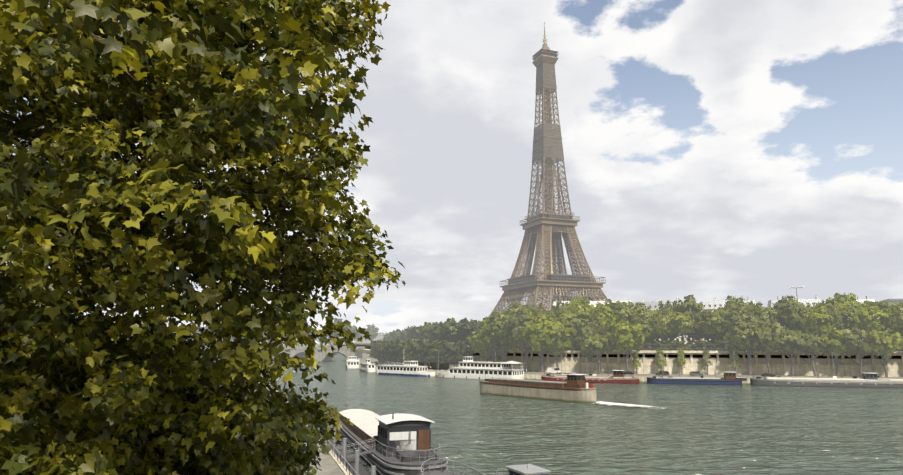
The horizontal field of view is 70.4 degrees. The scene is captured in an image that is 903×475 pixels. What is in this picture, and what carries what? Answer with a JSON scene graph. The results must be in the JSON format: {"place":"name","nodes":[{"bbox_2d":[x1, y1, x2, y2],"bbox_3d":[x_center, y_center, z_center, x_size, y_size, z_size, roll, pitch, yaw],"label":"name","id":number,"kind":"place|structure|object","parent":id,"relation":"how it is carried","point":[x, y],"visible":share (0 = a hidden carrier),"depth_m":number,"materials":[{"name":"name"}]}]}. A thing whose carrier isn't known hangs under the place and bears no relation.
{"place":"outdoors","nodes":[
{"label":"outdoors","id":0,"kind":"place"},
{"bbox_2d":[0,0,405,474],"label":"tree","id":1,"kind":"object","parent":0,"point":[108,425],"depth_m":9.33,"materials":[{"name":"green plant"}]},
{"bbox_2d":[3,0,902,342],"label":"sky","id":2,"kind":"structure","parent":0,"point":[718,149],"materials":[{"name":"white"}]},
{"bbox_2d":[173,343,902,474],"bbox_3d":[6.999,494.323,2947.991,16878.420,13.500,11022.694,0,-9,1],"label":"ground","id":3,"kind":"structure","parent":0,"point":[328,464],"depth_m":240.51,"materials":[{"name":"stone"}]},
{"bbox_2d":[201,346,364,361],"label":"bridge","id":4,"kind":"structure","parent":3,"relation":"on","point":[319,356],"depth_m":478.37,"materials":[{"name":"stone"}]},
{"bbox_2d":[198,329,389,344],"bbox_3d":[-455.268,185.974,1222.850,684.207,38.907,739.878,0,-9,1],"label":"hillside buildings","id":5,"kind":"structure","parent":3,"relation":"on","point":[380,335],"depth_m":1176.88,"materials":[{"name":"stone"}]},
{"bbox_2d":[267,382,382,474],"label":"quay rail","id":6,"kind":"object","parent":3,"relation":"on","point":[352,466],"visible":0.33,"depth_m":66.93,"materials":[{"name":"silver metal"}]},
{"bbox_2d":[331,318,346,345],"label":"tree","id":7,"kind":"object","parent":3,"relation":"on","point":[335,321],"visible":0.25,"depth_m":566.85,"materials":[{"name":"green plant"}]},
{"bbox_2d":[365,324,378,340],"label":"tree","id":8,"kind":"object","parent":3,"relation":"on","point":[372,330],"visible":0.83,"depth_m":856.98,"materials":[{"name":"green plant"}]},
{"bbox_2d":[373,340,392,364],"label":"clipped tree","id":9,"kind":"object","parent":3,"relation":"on","point":[378,343],"visible":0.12,"depth_m":345.55,"materials":[{"name":"green plant"}]},
{"bbox_2d":[378,344,395,364],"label":"clipped tree","id":10,"kind":"object","parent":3,"relation":"on","point":[382,353],"visible":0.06,"depth_m":323.66,"materials":[{"name":"green plant"}]},
{"bbox_2d":[381,342,397,363],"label":"clipped tree","id":11,"kind":"object","parent":3,"relation":"on","point":[385,354],"visible":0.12,"depth_m":317.33,"materials":[{"name":"green plant"}]},
{"bbox_2d":[384,339,406,362],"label":"clipped tree","id":12,"kind":"object","parent":3,"relation":"on","point":[389,351],"visible":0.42,"depth_m":312.29,"materials":[{"name":"green plant"}]},
{"bbox_2d":[392,329,400,339],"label":"tree","id":13,"kind":"object","parent":3,"relation":"on","point":[396,333],"visible":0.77,"depth_m":590.33,"materials":[{"name":"green plant"}]},
{"bbox_2d":[391,341,408,363],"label":"clipped tree","id":14,"kind":"object","parent":3,"relation":"on","point":[394,355],"visible":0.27,"depth_m":307.27,"materials":[{"name":"green plant"}]},
{"bbox_2d":[399,328,408,340],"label":"tree","id":15,"kind":"object","parent":3,"relation":"on","point":[403,333],"visible":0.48,"depth_m":518.49,"materials":[{"name":"green plant"}]},
{"bbox_2d":[396,343,418,362],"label":"clipped tree","id":16,"kind":"object","parent":3,"relation":"on","point":[400,351],"visible":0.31,"depth_m":301.39,"materials":[{"name":"green plant"}]},
{"bbox_2d":[402,338,427,362],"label":"clipped tree","id":17,"kind":"object","parent":3,"relation":"on","point":[412,344],"visible":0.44,"depth_m":294.69,"materials":[{"name":"green plant"}]},
{"bbox_2d":[409,326,421,338],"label":"tree","id":18,"kind":"object","parent":3,"relation":"on","point":[416,332],"visible":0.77,"depth_m":442.69,"materials":[{"name":"green plant"}]},
{"bbox_2d":[419,322,430,338],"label":"tree","id":19,"kind":"object","parent":3,"relation":"on","point":[423,333],"visible":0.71,"depth_m":394.05,"materials":[{"name":"green plant"}]},
{"bbox_2d":[413,338,437,365],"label":"clipped tree","id":20,"kind":"object","parent":3,"relation":"on","point":[420,350],"visible":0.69,"depth_m":290.85,"materials":[{"name":"green plant"}]},
{"bbox_2d":[427,323,438,339],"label":"tree","id":21,"kind":"object","parent":3,"relation":"on","point":[429,328],"visible":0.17,"depth_m":381.89,"materials":[{"name":"green plant"}]},
{"bbox_2d":[430,321,442,340],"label":"tree","id":22,"kind":"object","parent":3,"relation":"on","point":[436,328],"visible":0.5,"depth_m":355.29,"materials":[{"name":"green plant"}]},
{"bbox_2d":[423,339,450,368],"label":"clipped tree","id":23,"kind":"object","parent":3,"relation":"on","point":[428,349],"visible":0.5,"depth_m":286.75,"materials":[{"name":"green plant"}]},
{"bbox_2d":[438,332,450,342],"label":"tree","id":24,"kind":"object","parent":3,"relation":"on","point":[443,337],"visible":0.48,"depth_m":332.96,"materials":[{"name":"green plant"}]},
{"bbox_2d":[439,318,458,342],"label":"tree","id":25,"kind":"object","parent":3,"relation":"on","point":[448,326],"visible":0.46,"depth_m":323.98,"materials":[{"name":"green plant"}]},
{"bbox_2d":[435,341,464,367],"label":"clipped tree","id":26,"kind":"object","parent":3,"relation":"on","point":[456,357],"visible":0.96,"depth_m":281.21,"materials":[{"name":"green plant"}]},
{"bbox_2d":[448,325,464,342],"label":"tree","id":27,"kind":"object","parent":3,"relation":"on","point":[452,335],"visible":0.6,"depth_m":320.61,"materials":[{"name":"green plant"}]},
{"bbox_2d":[453,339,475,356],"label":"clipped tree","id":28,"kind":"object","parent":3,"relation":"on","point":[465,349],"visible":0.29,"depth_m":288.47,"materials":[{"name":"green plant"}]},
{"bbox_2d":[454,317,476,344],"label":"tree","id":29,"kind":"object","parent":3,"relation":"on","point":[466,329],"visible":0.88,"depth_m":317.83,"materials":[{"name":"green plant"}]},
{"bbox_2d":[467,330,500,361],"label":"plane tree","id":30,"kind":"object","parent":3,"relation":"on","point":[478,348],"visible":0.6,"depth_m":280.46,"materials":[{"name":"green plant"}]},
{"bbox_2d":[477,312,501,361],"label":"plane tree","id":31,"kind":"object","parent":3,"relation":"on","point":[485,320],"visible":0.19,"depth_m":276.62,"materials":[{"name":"green plant"}]},
{"bbox_2d":[480,312,514,361],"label":"plane tree","id":32,"kind":"object","parent":3,"relation":"on","point":[503,343],"visible":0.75,"depth_m":269.43,"materials":[{"name":"green plant"}]},
{"bbox_2d":[500,302,522,347],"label":"plane tree","id":33,"kind":"object","parent":3,"relation":"on","point":[514,307],"visible":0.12,"depth_m":289.54,"materials":[{"name":"green plant"}]},
{"bbox_2d":[502,309,544,371],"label":"plane tree","id":34,"kind":"object","parent":3,"relation":"on","point":[515,336],"visible":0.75,"depth_m":260.92,"materials":[{"name":"green plant"}]},
{"bbox_2d":[517,303,547,316],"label":"plane tree","id":35,"kind":"object","parent":3,"relation":"on","point":[532,309],"visible":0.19,"depth_m":282.41,"materials":[{"name":"green plant"}]},
{"bbox_2d":[468,22,607,345],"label":"tower","id":36,"kind":"structure","parent":3,"relation":"on","point":[551,226],"depth_m":580.72,"materials":[{"name":"metal"}]},
{"bbox_2d":[520,312,568,371],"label":"plane tree","id":37,"kind":"object","parent":3,"relation":"on","point":[537,346],"visible":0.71,"depth_m":257.83,"materials":[{"name":"green plant"}]},
{"bbox_2d":[547,367,561,373],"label":"van","id":38,"kind":"object","parent":3,"relation":"on","point":[553,370],"visible":0.98,"depth_m":246.85,"materials":[{"name":"paint"}]},
{"bbox_2d":[546,301,567,313],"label":"plane tree","id":39,"kind":"object","parent":3,"relation":"on","point":[558,303],"visible":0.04,"depth_m":284.25,"materials":[{"name":"green plant"}]},
{"bbox_2d":[544,317,576,367],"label":"plane tree","id":40,"kind":"object","parent":3,"relation":"on","point":[567,343],"visible":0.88,"depth_m":257.02,"materials":[{"name":"green plant"}]},
{"bbox_2d":[547,306,574,319],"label":"plane tree","id":41,"kind":"object","parent":3,"relation":"on","point":[560,310],"visible":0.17,"depth_m":273.03,"materials":[{"name":"green plant"}]},
{"bbox_2d":[556,311,589,337],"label":"plane tree","id":42,"kind":"object","parent":3,"relation":"on","point":[577,320],"visible":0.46,"depth_m":265.00,"materials":[{"name":"green plant"}]},
{"bbox_2d":[563,295,587,306],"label":"plane tree","id":43,"kind":"object","parent":3,"relation":"on","point":[571,299],"visible":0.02,"depth_m":290.67,"materials":[{"name":"green plant"}]},
{"bbox_2d":[567,299,593,314],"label":"plane tree","id":44,"kind":"object","parent":3,"relation":"on","point":[578,306],"visible":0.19,"depth_m":279.45,"materials":[{"name":"green plant"}]},
{"bbox_2d":[573,320,607,361],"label":"plane tree","id":45,"kind":"object","parent":3,"relation":"on","point":[585,331],"visible":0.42,"depth_m":254.20,"materials":[{"name":"green plant"}]},
{"bbox_2d":[581,334,616,373],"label":"quay tree","id":46,"kind":"object","parent":3,"relation":"on","point":[597,345],"visible":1,"depth_m":245.34,"materials":[{"name":"green plant"}]},
{"bbox_2d":[586,301,619,333],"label":"plane tree","id":47,"kind":"object","parent":3,"relation":"on","point":[599,314],"visible":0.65,"depth_m":262.54,"materials":[{"name":"green plant"}]},
{"bbox_2d":[601,299,614,335],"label":"plane tree","id":48,"kind":"object","parent":3,"relation":"on","point":[609,301],"visible":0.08,"depth_m":273.99,"materials":[{"name":"green plant"}]},
{"bbox_2d":[602,300,640,332],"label":"plane tree","id":49,"kind":"object","parent":3,"relation":"on","point":[628,314],"visible":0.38,"depth_m":262.56,"materials":[{"name":"green plant"}]},
{"bbox_2d":[607,318,644,370],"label":"quay tree","id":50,"kind":"object","parent":3,"relation":"on","point":[627,338],"visible":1,"depth_m":242.45,"materials":[{"name":"green plant"}]},
{"bbox_2d":[632,351,640,373],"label":"young tree","id":51,"kind":"object","parent":3,"relation":"on","point":[636,358],"visible":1,"depth_m":245.89,"materials":[{"name":"green plant"}]},
{"bbox_2d":[438,350,834,377],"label":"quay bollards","id":52,"kind":"object","parent":3,"relation":"on","point":[608,374],"visible":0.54,"depth_m":242.26,"materials":[{"name":"silver metal"}]},
{"bbox_2d":[634,319,655,347],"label":"plane tree","id":53,"kind":"object","parent":3,"relation":"on","point":[648,331],"visible":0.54,"depth_m":257.36,"materials":[{"name":"green plant"}]},
{"bbox_2d":[632,302,660,324],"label":"plane tree","id":54,"kind":"object","parent":3,"relation":"on","point":[646,315],"visible":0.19,"depth_m":267.54,"materials":[{"name":"green plant"}]},
{"bbox_2d":[634,340,660,350],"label":"bush","id":55,"kind":"object","parent":3,"relation":"on","point":[649,344],"visible":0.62,"depth_m":257.24,"materials":[{"name":"green plant"}]},
{"bbox_2d":[655,349,666,370],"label":"young tree","id":56,"kind":"object","parent":3,"relation":"on","point":[660,359],"visible":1,"depth_m":243.29,"materials":[{"name":"green plant"}]},
{"bbox_2d":[650,315,675,345],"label":"plane tree","id":57,"kind":"object","parent":3,"relation":"on","point":[661,327],"visible":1,"depth_m":256.14,"materials":[{"name":"green plant"}]},
{"bbox_2d":[649,309,677,340],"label":"plane tree","id":58,"kind":"object","parent":3,"relation":"on","point":[671,336],"visible":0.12,"depth_m":265.46,"materials":[{"name":"green plant"}]},
{"bbox_2d":[652,340,677,350],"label":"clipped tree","id":59,"kind":"object","parent":3,"relation":"on","point":[668,343],"visible":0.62,"depth_m":254.87,"materials":[{"name":"green plant"}]},
{"bbox_2d":[657,300,676,345],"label":"plane tree","id":60,"kind":"object","parent":3,"relation":"on","point":[668,306],"visible":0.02,"depth_m":289.75,"materials":[{"name":"green plant"}]},
{"bbox_2d":[676,349,686,374],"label":"young tree","id":61,"kind":"object","parent":3,"relation":"on","point":[681,354],"visible":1,"depth_m":241.39,"materials":[{"name":"green plant"}]},
{"bbox_2d":[463,348,902,364],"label":"quay wall","id":62,"kind":"structure","parent":3,"relation":"on","point":[828,360],"depth_m":243.40,"materials":[{"name":"stone"}]},
{"bbox_2d":[668,312,698,350],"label":"plane tree","id":63,"kind":"object","parent":3,"relation":"on","point":[684,324],"visible":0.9,"depth_m":254.36,"materials":[{"name":"green plant"}]},
{"bbox_2d":[672,340,698,350],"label":"bush","id":64,"kind":"object","parent":3,"relation":"on","point":[689,345],"visible":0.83,"depth_m":253.16,"materials":[{"name":"green plant"}]},
{"bbox_2d":[670,295,703,340],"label":"plane tree","id":65,"kind":"object","parent":3,"relation":"on","point":[689,305],"visible":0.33,"depth_m":263.83,"materials":[{"name":"green plant"}]},
{"bbox_2d":[689,371,703,375],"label":"car","id":66,"kind":"object","parent":3,"relation":"on","point":[691,373],"visible":0.92,"depth_m":229.53,"materials":[{"name":"paint"}]},
{"bbox_2d":[690,331,704,343],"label":"plane tree","id":67,"kind":"object","parent":3,"relation":"on","point":[700,335],"visible":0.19,"depth_m":271.78,"materials":[{"name":"green plant"}]},
{"bbox_2d":[700,350,712,374],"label":"young tree","id":68,"kind":"object","parent":3,"relation":"on","point":[706,355],"visible":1,"depth_m":239.34,"materials":[{"name":"green plant"}]},
{"bbox_2d":[693,340,723,350],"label":"bush","id":69,"kind":"object","parent":3,"relation":"on","point":[707,345],"visible":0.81,"depth_m":251.94,"materials":[{"name":"green plant"}]},
{"bbox_2d":[691,309,727,348],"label":"plane tree","id":70,"kind":"object","parent":3,"relation":"on","point":[709,325],"visible":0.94,"depth_m":252.68,"materials":[{"name":"green plant"}]},
{"bbox_2d":[714,309,741,336],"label":"plane tree","id":71,"kind":"object","parent":3,"relation":"on","point":[723,310],"visible":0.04,"depth_m":261.50,"materials":[{"name":"green plant"}]},
{"bbox_2d":[715,340,741,350],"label":"bush","id":72,"kind":"object","parent":3,"relation":"on","point":[728,345],"visible":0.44,"depth_m":249.90,"materials":[{"name":"green plant"}]},
{"bbox_2d":[718,295,752,309],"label":"plane tree","id":73,"kind":"object","parent":3,"relation":"on","point":[732,301],"visible":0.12,"depth_m":282.29,"materials":[{"name":"green plant"}]},
{"bbox_2d":[729,348,741,373],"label":"young tree","id":74,"kind":"object","parent":3,"relation":"on","point":[735,357],"visible":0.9,"depth_m":236.56,"materials":[{"name":"green plant"}]},
{"bbox_2d":[724,302,748,310],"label":"plane tree","id":75,"kind":"object","parent":3,"relation":"on","point":[741,306],"visible":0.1,"depth_m":271.92,"materials":[{"name":"green plant"}]},
{"bbox_2d":[720,306,754,333],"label":"plane tree","id":76,"kind":"object","parent":3,"relation":"on","point":[734,316],"visible":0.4,"depth_m":250.34,"materials":[{"name":"green plant"}]},
{"bbox_2d":[723,320,765,375],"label":"quay tree","id":77,"kind":"object","parent":3,"relation":"on","point":[739,337],"visible":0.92,"depth_m":233.56,"materials":[{"name":"green plant"}]},
{"bbox_2d":[626,295,874,347],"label":"buildings","id":78,"kind":"structure","parent":3,"relation":"on","point":[713,306],"depth_m":358.53,"materials":[{"name":"stone"}]},
{"bbox_2d":[741,302,777,324],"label":"plane tree","id":79,"kind":"object","parent":3,"relation":"on","point":[757,312],"visible":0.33,"depth_m":248.28,"materials":[{"name":"green plant"}]},
{"bbox_2d":[747,317,788,372],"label":"quay tree","id":80,"kind":"object","parent":3,"relation":"on","point":[773,331],"visible":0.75,"depth_m":230.65,"materials":[{"name":"green plant"}]},
{"bbox_2d":[773,295,809,334],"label":"plane tree","id":81,"kind":"object","parent":3,"relation":"on","point":[794,320],"visible":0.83,"depth_m":245.48,"materials":[{"name":"green plant"}]},
{"bbox_2d":[773,329,809,375],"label":"quay tree","id":82,"kind":"object","parent":3,"relation":"on","point":[792,342],"visible":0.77,"depth_m":229.26,"materials":[{"name":"green plant"}]},
{"bbox_2d":[784,303,810,334],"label":"plane tree","id":83,"kind":"object","parent":3,"relation":"on","point":[803,330],"visible":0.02,"depth_m":251.66,"materials":[{"name":"green plant"}]},
{"bbox_2d":[799,331,830,375],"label":"quay tree","id":84,"kind":"object","parent":3,"relation":"on","point":[815,344],"visible":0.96,"depth_m":227.69,"materials":[{"name":"green plant"}]},
{"bbox_2d":[802,307,839,335],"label":"plane tree","id":85,"kind":"object","parent":3,"relation":"on","point":[822,316],"visible":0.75,"depth_m":241.74,"materials":[{"name":"green plant"}]},
{"bbox_2d":[811,298,840,339],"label":"plane tree","id":86,"kind":"object","parent":3,"relation":"on","point":[832,301],"visible":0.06,"depth_m":250.41,"materials":[{"name":"green plant"}]},
{"bbox_2d":[813,325,855,376],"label":"quay tree","id":87,"kind":"object","parent":3,"relation":"on","point":[836,348],"visible":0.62,"depth_m":226.89,"materials":[{"name":"green plant"}]},
{"bbox_2d":[818,303,861,331],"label":"plane tree","id":88,"kind":"object","parent":3,"relation":"on","point":[842,316],"visible":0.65,"depth_m":239.54,"materials":[{"name":"green plant"}]},
{"bbox_2d":[823,292,862,308],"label":"plane tree","id":89,"kind":"object","parent":3,"relation":"on","point":[844,298],"visible":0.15,"depth_m":270.85,"materials":[{"name":"green plant"}]},
{"bbox_2d":[840,327,880,376],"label":"quay tree","id":90,"kind":"object","parent":3,"relation":"on","point":[862,347],"visible":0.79,"depth_m":223.47,"materials":[{"name":"green plant"}]},
{"bbox_2d":[847,305,893,337],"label":"plane tree","id":91,"kind":"object","parent":3,"relation":"on","point":[869,318],"visible":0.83,"depth_m":237.29,"materials":[{"name":"green plant"}]},
{"bbox_2d":[864,300,898,333],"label":"plane tree","id":92,"kind":"object","parent":3,"relation":"on","point":[882,306],"visible":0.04,"depth_m":246.84,"materials":[{"name":"green plant"}]},
{"bbox_2d":[864,328,902,376],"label":"quay tree","id":93,"kind":"object","parent":3,"relation":"on","point":[888,346],"visible":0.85,"depth_m":220.32,"materials":[{"name":"green plant"}]},
{"bbox_2d":[879,302,902,335],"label":"plane tree","id":94,"kind":"object","parent":3,"relation":"on","point":[894,321],"visible":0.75,"depth_m":236.25,"materials":[{"name":"green plant"}]},
{"bbox_2d":[205,343,902,474],"bbox_3d":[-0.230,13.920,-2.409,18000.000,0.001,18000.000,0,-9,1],"label":"water","id":95,"kind":"structure","parent":0,"point":[728,430],"depth_m":110.28,"materials":[{"name":"green liquid"}]},
{"bbox_2d":[346,356,359,368],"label":"tour boat","id":96,"kind":"object","parent":95,"relation":"on","point":[352,362],"visible":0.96,"depth_m":348.08,"materials":[{"name":"white paint"}]},
{"bbox_2d":[360,359,375,372],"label":"cruiser","id":97,"kind":"object","parent":95,"relation":"on","point":[367,366],"visible":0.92,"depth_m":305.92,"materials":[{"name":"white paint"}]},
{"bbox_2d":[333,409,447,474],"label":"houseboat","id":98,"kind":"object","parent":95,"relation":"on","point":[395,444],"visible":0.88,"depth_m":70.40,"materials":[{"name":"white metal"}]},
{"bbox_2d":[377,361,434,376],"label":"restaurant boat","id":99,"kind":"object","parent":95,"relation":"in","point":[410,368],"visible":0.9,"depth_m":275.43,"materials":[{"name":"white paint"}]},
{"bbox_2d":[418,457,485,474],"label":"railing","id":100,"kind":"object","parent":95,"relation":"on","point":[435,472],"visible":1,"depth_m":59.86,"materials":[{"name":"grey metal"}]},
{"bbox_2d":[438,356,523,379],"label":"restaurant boat","id":101,"kind":"object","parent":95,"relation":"in","point":[468,368],"visible":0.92,"depth_m":246.23,"materials":[{"name":"white paint"}]},
{"bbox_2d":[494,464,550,474],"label":"workboat","id":102,"kind":"object","parent":95,"relation":"on","point":[527,469],"visible":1,"depth_m":58.85,"materials":[{"name":"grey metal"}]},
{"bbox_2d":[480,374,596,403],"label":"barge","id":103,"kind":"object","parent":95,"relation":"on","point":[574,388],"visible":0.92,"depth_m":159.14,"materials":[{"name":"brown metal"}]},
{"bbox_2d":[483,393,660,408],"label":"boat wake","id":104,"kind":"object","parent":95,"relation":"on","point":[611,403],"visible":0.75,"depth_m":143.05,"materials":[{"name":"white liquid"}]},
{"bbox_2d":[541,369,638,383],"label":"barge","id":105,"kind":"object","parent":95,"relation":"on","point":[619,376],"visible":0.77,"depth_m":225.71,"materials":[{"name":"red metal"}]},
{"bbox_2d":[647,372,746,385],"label":"blue barge","id":106,"kind":"object","parent":95,"relation":"in","point":[730,378],"visible":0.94,"depth_m":216.19,"materials":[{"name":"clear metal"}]},
{"bbox_2d":[750,371,902,387],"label":"grey barge","id":107,"kind":"object","parent":95,"relation":"on","point":[868,380],"visible":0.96,"depth_m":205.36,"materials":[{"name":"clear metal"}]},
{"bbox_2d":[553,301,630,306],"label":"building","id":108,"kind":"structure","parent":0,"point":[595,302],"depth_m":389.79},
{"bbox_2d":[882,299,902,304],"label":"modern block","id":109,"kind":"structure","parent":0,"point":[893,301],"depth_m":346.34,"materials":[{"name":"grey"}]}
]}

